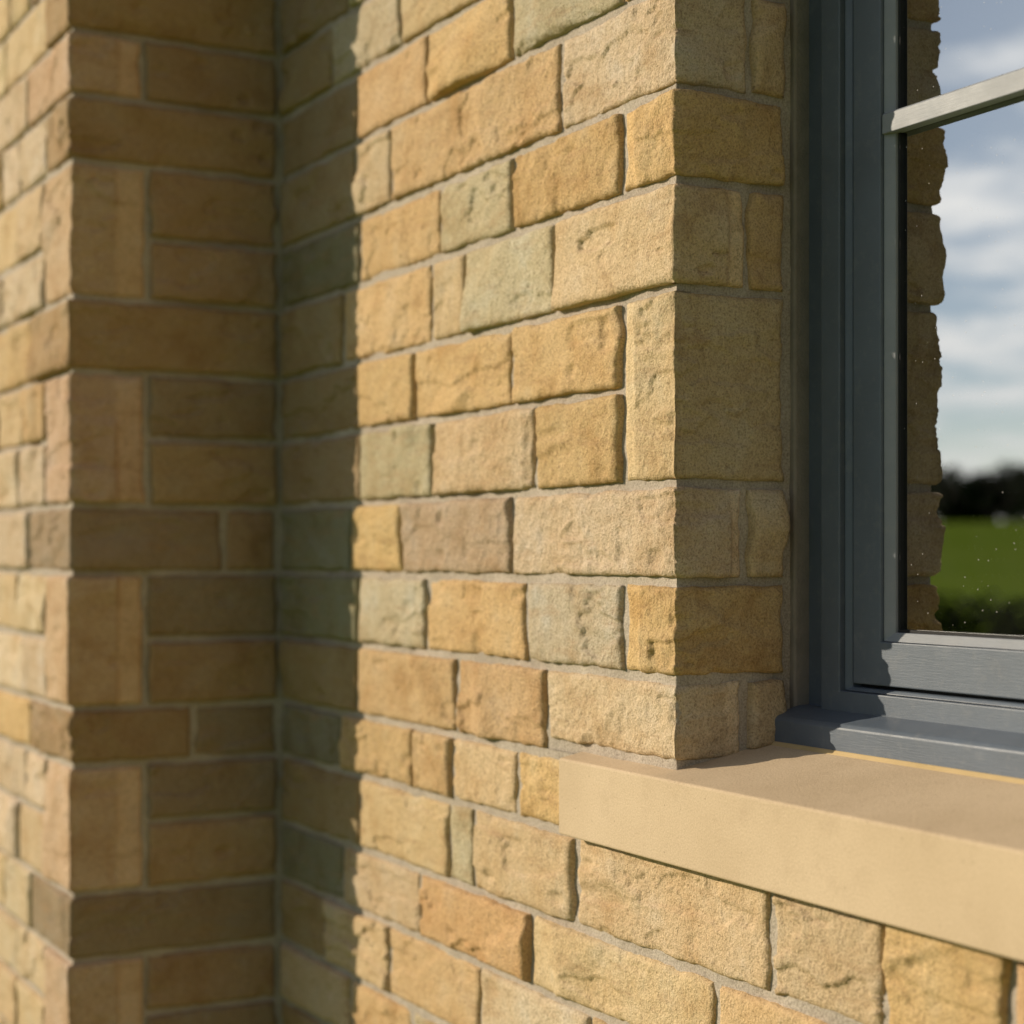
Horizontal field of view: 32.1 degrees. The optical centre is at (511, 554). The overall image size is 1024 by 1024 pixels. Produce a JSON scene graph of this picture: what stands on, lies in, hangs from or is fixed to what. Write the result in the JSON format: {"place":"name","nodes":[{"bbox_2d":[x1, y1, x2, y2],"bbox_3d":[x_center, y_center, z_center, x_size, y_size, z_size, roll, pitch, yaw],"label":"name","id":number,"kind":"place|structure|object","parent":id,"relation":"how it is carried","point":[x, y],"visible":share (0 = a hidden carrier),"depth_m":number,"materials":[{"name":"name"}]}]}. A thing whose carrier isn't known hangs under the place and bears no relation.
{"place":"outdoors","nodes":[
{"label":"outdoors","id":0,"kind":"place"},
{"bbox_3d":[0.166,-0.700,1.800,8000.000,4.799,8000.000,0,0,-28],"label":"grassy ground","id":1,"kind":"structure","parent":0,"visible":0},
{"bbox_2d":[0,0,1017,1023],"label":"mortar bed","id":2,"kind":"object","parent":1,"relation":"on","point":[564,747],"visible":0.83,"depth_m":2.42,"materials":[{"name":"beige concrete"}]},
{"bbox_2d":[0,0,1023,1023],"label":"stone facing","id":3,"kind":"object","parent":1,"relation":"on","point":[702,387],"visible":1,"depth_m":2.40,"materials":[{"name":"stone"}]},
{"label":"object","id":4,"kind":"object","parent":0,"visible":0},
{"bbox_2d":[559,745,1023,961],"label":"window sill","id":5,"kind":"structure","parent":4,"relation":"attached to","point":[936,854],"depth_m":1.58,"materials":[{"name":"stone"}]},
{"bbox_2d":[771,741,1023,784],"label":"sill sealant","id":6,"kind":"object","parent":5,"relation":"on","point":[915,765],"visible":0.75,"depth_m":1.67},
{"bbox_2d":[775,704,1023,778],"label":"metal subsill","id":7,"kind":"object","parent":5,"relation":"on","point":[991,751],"visible":0.81,"depth_m":1.68,"materials":[{"name":"paint"}]},
{"bbox_2d":[789,0,808,707],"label":"jamb sealant","id":8,"kind":"object","parent":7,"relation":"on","point":[799,368],"visible":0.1,"depth_m":1.87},
{"bbox_2d":[809,0,1023,732],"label":"casement window","id":9,"kind":"structure","parent":5,"relation":"on","point":[827,691],"depth_m":1.82,"materials":[{"name":"paint"}]},
{"bbox_2d":[845,0,1023,708],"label":"frame step","id":10,"kind":"object","parent":9,"relation":"attached to","point":[850,685],"visible":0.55,"depth_m":1.80,"materials":[{"name":"paint"}]},
{"bbox_2d":[853,0,1023,699],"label":"sash","id":11,"kind":"object","parent":9,"relation":"attached to","point":[880,661],"visible":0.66,"depth_m":1.77,"materials":[{"name":"paint"}]},
{"bbox_2d":[862,684,1023,701],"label":"sash gasket","id":12,"kind":"object","parent":11,"relation":"attached to","point":[968,695],"visible":0.12,"depth_m":1.70,"materials":[{"name":"black rubber"}]},
{"bbox_2d":[882,67,1023,134],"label":"glazing bar","id":13,"kind":"object","parent":11,"relation":"attached to","point":[987,92],"visible":1,"depth_m":1.67,"materials":[{"name":"white"}]},
{"bbox_2d":[884,0,1023,649],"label":"glazing bead","id":14,"kind":"object","parent":11,"relation":"attached to","point":[892,633],"visible":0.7,"depth_m":1.76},
{"bbox_2d":[898,0,1023,638],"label":"glazing gasket","id":15,"kind":"object","parent":14,"relation":"attached to","point":[902,326],"visible":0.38,"depth_m":1.75,"materials":[{"name":"black rubber"}]},
{"bbox_2d":[907,0,1023,635],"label":"glass pane","id":16,"kind":"object","parent":14,"relation":"attached to","point":[965,372],"visible":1,"depth_m":1.68,"materials":[{"name":"clear glass"}]}
]}

